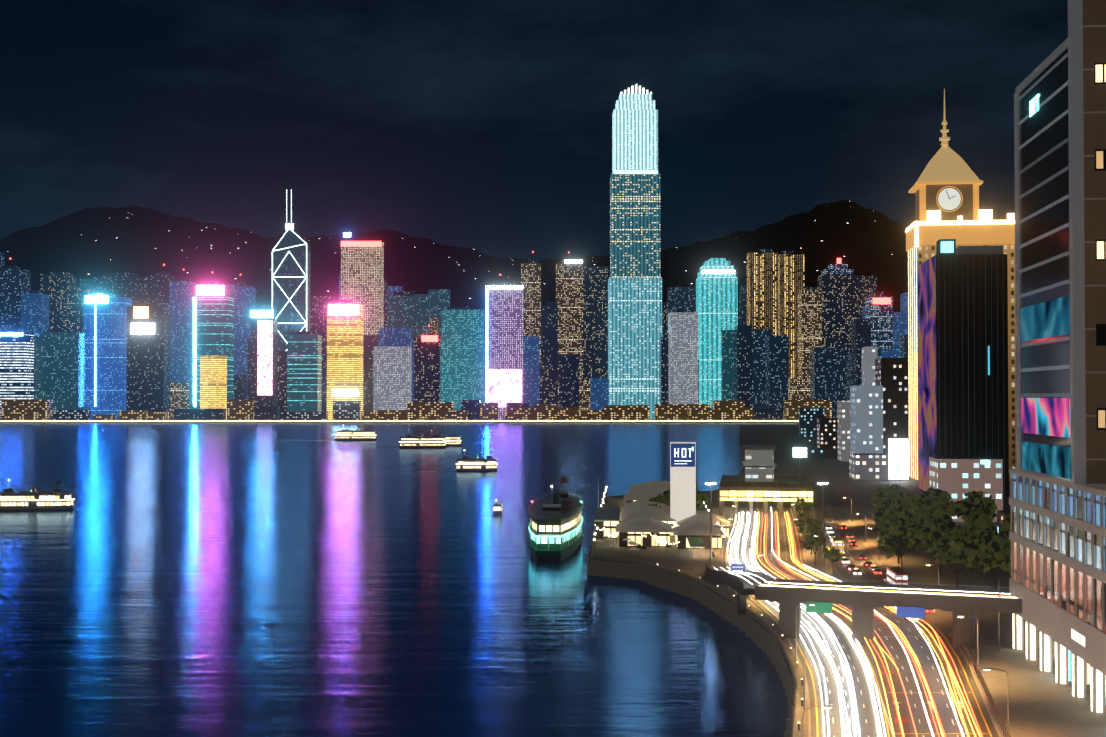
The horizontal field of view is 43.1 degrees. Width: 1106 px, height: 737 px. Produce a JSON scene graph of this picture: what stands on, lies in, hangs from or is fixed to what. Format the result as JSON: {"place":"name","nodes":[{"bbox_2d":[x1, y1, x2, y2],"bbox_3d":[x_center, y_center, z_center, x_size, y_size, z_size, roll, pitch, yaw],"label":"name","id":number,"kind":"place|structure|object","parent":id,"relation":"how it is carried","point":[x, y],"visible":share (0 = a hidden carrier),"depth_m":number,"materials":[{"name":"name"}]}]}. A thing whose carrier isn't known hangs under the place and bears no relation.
{"place":"outdoors","nodes":[
{"label":"outdoors","id":0,"kind":"place"},
{"bbox_2d":[0,200,907,314],"bbox_3d":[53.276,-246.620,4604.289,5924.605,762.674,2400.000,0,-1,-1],"label":"peak hills","id":1,"kind":"structure","parent":0,"point":[90,243],"depth_m":4297.66,"materials":[{"name":"plant"}]},
{"bbox_2d":[0,423,908,736],"bbox_3d":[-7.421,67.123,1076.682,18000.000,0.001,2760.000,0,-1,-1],"label":"harbour water","id":2,"kind":"structure","parent":0,"point":[218,579],"depth_m":318.86,"materials":[{"name":"blue liquid"}]},
{"bbox_2d":[0,480,74,510],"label":"harbour boat","id":3,"kind":"object","parent":2,"relation":"on","point":[55,499],"visible":1,"depth_m":559.63,"materials":[{"name":"white metal"}]},
{"bbox_2d":[335,425,376,440],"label":"harbour boat","id":4,"kind":"object","parent":2,"relation":"on","point":[343,434],"visible":0.98,"depth_m":1445.44,"materials":[{"name":"white metal"}]},
{"bbox_2d":[302,440,499,516],"bbox_3d":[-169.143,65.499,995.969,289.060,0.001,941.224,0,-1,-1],"label":"boat wakes","id":5,"kind":"object","parent":2,"relation":"on","point":[380,446],"visible":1,"depth_m":1225.63,"materials":[{"name":"blue liquid"}]},
{"bbox_2d":[399,430,445,447],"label":"harbour boat","id":6,"kind":"object","parent":2,"relation":"on","point":[422,441],"visible":1,"depth_m":1230.98,"materials":[{"name":"white metal"}]},
{"bbox_2d":[430,431,461,445],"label":"harbour boat","id":7,"kind":"object","parent":2,"relation":"on","point":[453,440],"visible":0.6,"depth_m":1279.56,"materials":[{"name":"white metal"}]},
{"bbox_2d":[456,451,497,471],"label":"harbour boat","id":8,"kind":"object","parent":2,"relation":"on","point":[476,464],"visible":1,"depth_m":851.27,"materials":[{"name":"white metal"}]},
{"bbox_2d":[493,500,501,514],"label":"harbour boat","id":9,"kind":"object","parent":2,"relation":"on","point":[497,508],"visible":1,"depth_m":539.27,"materials":[{"name":"white"}]},
{"bbox_2d":[529,477,582,561],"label":"boat","id":10,"kind":"object","parent":2,"relation":"on","point":[555,525],"depth_m":398.79,"materials":[{"name":"green metal"}]},
{"bbox_2d":[0,84,908,419],"bbox_3d":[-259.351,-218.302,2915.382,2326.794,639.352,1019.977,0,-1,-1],"label":"city skyline","id":11,"kind":"structure","parent":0,"point":[772,338],"depth_m":2652.03},
{"bbox_2d":[0,78,890,421],"bbox_3d":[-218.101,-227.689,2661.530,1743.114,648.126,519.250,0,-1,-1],"label":"building lights","id":12,"kind":"object","parent":11,"relation":"attached to","point":[504,386],"visible":0.94,"depth_m":2553.79},
{"bbox_2d":[0,419,908,422],"bbox_3d":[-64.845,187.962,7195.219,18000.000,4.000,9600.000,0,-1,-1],"label":"shore ground","id":13,"kind":"structure","parent":0,"point":[402,422],"depth_m":2394.23,"materials":[{"name":"grey concrete"}]},
{"bbox_2d":[0,0,1067,259],"label":"sky","id":14,"kind":"structure","parent":0,"point":[484,126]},
{"bbox_2d":[647,482,1010,588],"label":"tree","id":15,"kind":"object","parent":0,"point":[898,511],"depth_m":343.39,"materials":[{"name":"green plant"}]},
{"bbox_2d":[587,425,1105,736],"bbox_3d":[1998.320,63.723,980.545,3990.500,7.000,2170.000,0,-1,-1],"label":"ground","id":16,"kind":"structure","parent":0,"point":[606,559],"depth_m":350.82,"materials":[{"name":"grey concrete"}]},
{"bbox_2d":[588,477,731,558],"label":"pier restaurants","id":17,"kind":"structure","parent":16,"relation":"on","point":[642,525],"depth_m":409.91,"materials":[{"name":"grey glass"}]},
{"bbox_2d":[670,442,695,534],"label":"white sign pylon","id":18,"kind":"object","parent":16,"relation":"on","point":[682,480],"visible":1,"depth_m":421.30,"materials":[{"name":"white metal"}]},
{"bbox_2d":[639,556,796,736],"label":"promenade railing","id":19,"kind":"object","parent":16,"relation":"on","point":[777,631],"visible":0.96,"depth_m":239.32,"materials":[{"name":"black metal"}]},
{"bbox_2d":[719,445,814,516],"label":"tunnel portal building","id":20,"kind":"structure","parent":16,"relation":"on","point":[758,481],"depth_m":487.43,"materials":[{"name":"concrete"}]},
{"bbox_2d":[727,510,982,736],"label":"light trails","id":21,"kind":"object","parent":16,"relation":"on","point":[869,673],"visible":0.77,"depth_m":212.06,"materials":[{"name":"white"}]},
{"bbox_2d":[706,565,1021,648],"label":"flyover bridge","id":22,"kind":"structure","parent":16,"relation":"on","point":[791,599],"depth_m":236.96,"materials":[{"name":"concrete"}]},
{"bbox_2d":[714,567,1015,597],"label":"light trails","id":23,"kind":"object","parent":22,"relation":"on","point":[872,587],"visible":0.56,"depth_m":237.80,"materials":[{"name":"white"}]},
{"bbox_2d":[793,89,1015,538],"bbox_3d":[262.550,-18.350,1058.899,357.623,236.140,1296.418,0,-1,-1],"label":"clock tower and blocks","id":24,"kind":"structure","parent":16,"relation":"on","point":[949,382],"depth_m":624.09,"materials":[{"name":"brown glass"}]},
{"bbox_2d":[722,501,1105,736],"bbox_3d":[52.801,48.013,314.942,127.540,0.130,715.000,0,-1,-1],"label":"pavement kerbs","id":25,"kind":"structure","parent":16,"relation":"on","point":[1041,704],"depth_m":192.58,"materials":[{"name":"concrete"}]},
{"bbox_2d":[963,639,1010,736],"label":"roadside fence","id":26,"kind":"object","parent":25,"relation":"on","point":[973,661],"visible":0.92,"depth_m":193.08,"materials":[{"name":"black metal"}]},
{"bbox_2d":[1009,0,1105,714],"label":"tower building","id":27,"kind":"structure","parent":25,"relation":"on","point":[1057,533],"depth_m":199.83,"materials":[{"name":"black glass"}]},
{"bbox_2d":[723,483,998,736],"bbox_3d":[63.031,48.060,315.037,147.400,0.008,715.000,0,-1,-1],"label":"harbour road","id":28,"kind":"structure","parent":0,"point":[939,622],"depth_m":226.72,"materials":[{"name":"grey asphalt"}]},
{"bbox_2d":[657,564,975,730],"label":"road signs","id":29,"kind":"object","parent":28,"relation":"on","point":[902,612],"visible":0.73,"depth_m":234.69,"materials":[{"name":"blue metal"}]},
{"bbox_2d":[705,480,1008,736],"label":"street lamps","id":30,"kind":"object","parent":28,"relation":"on","point":[710,482],"visible":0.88,"depth_m":279.65,"materials":[{"name":"silver metal"}]},
{"bbox_2d":[826,525,934,621],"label":"cars","id":31,"kind":"object","parent":28,"relation":"on","point":[895,574],"visible":0.62,"depth_m":332.60,"materials":[{"name":"red paint"}]}
]}

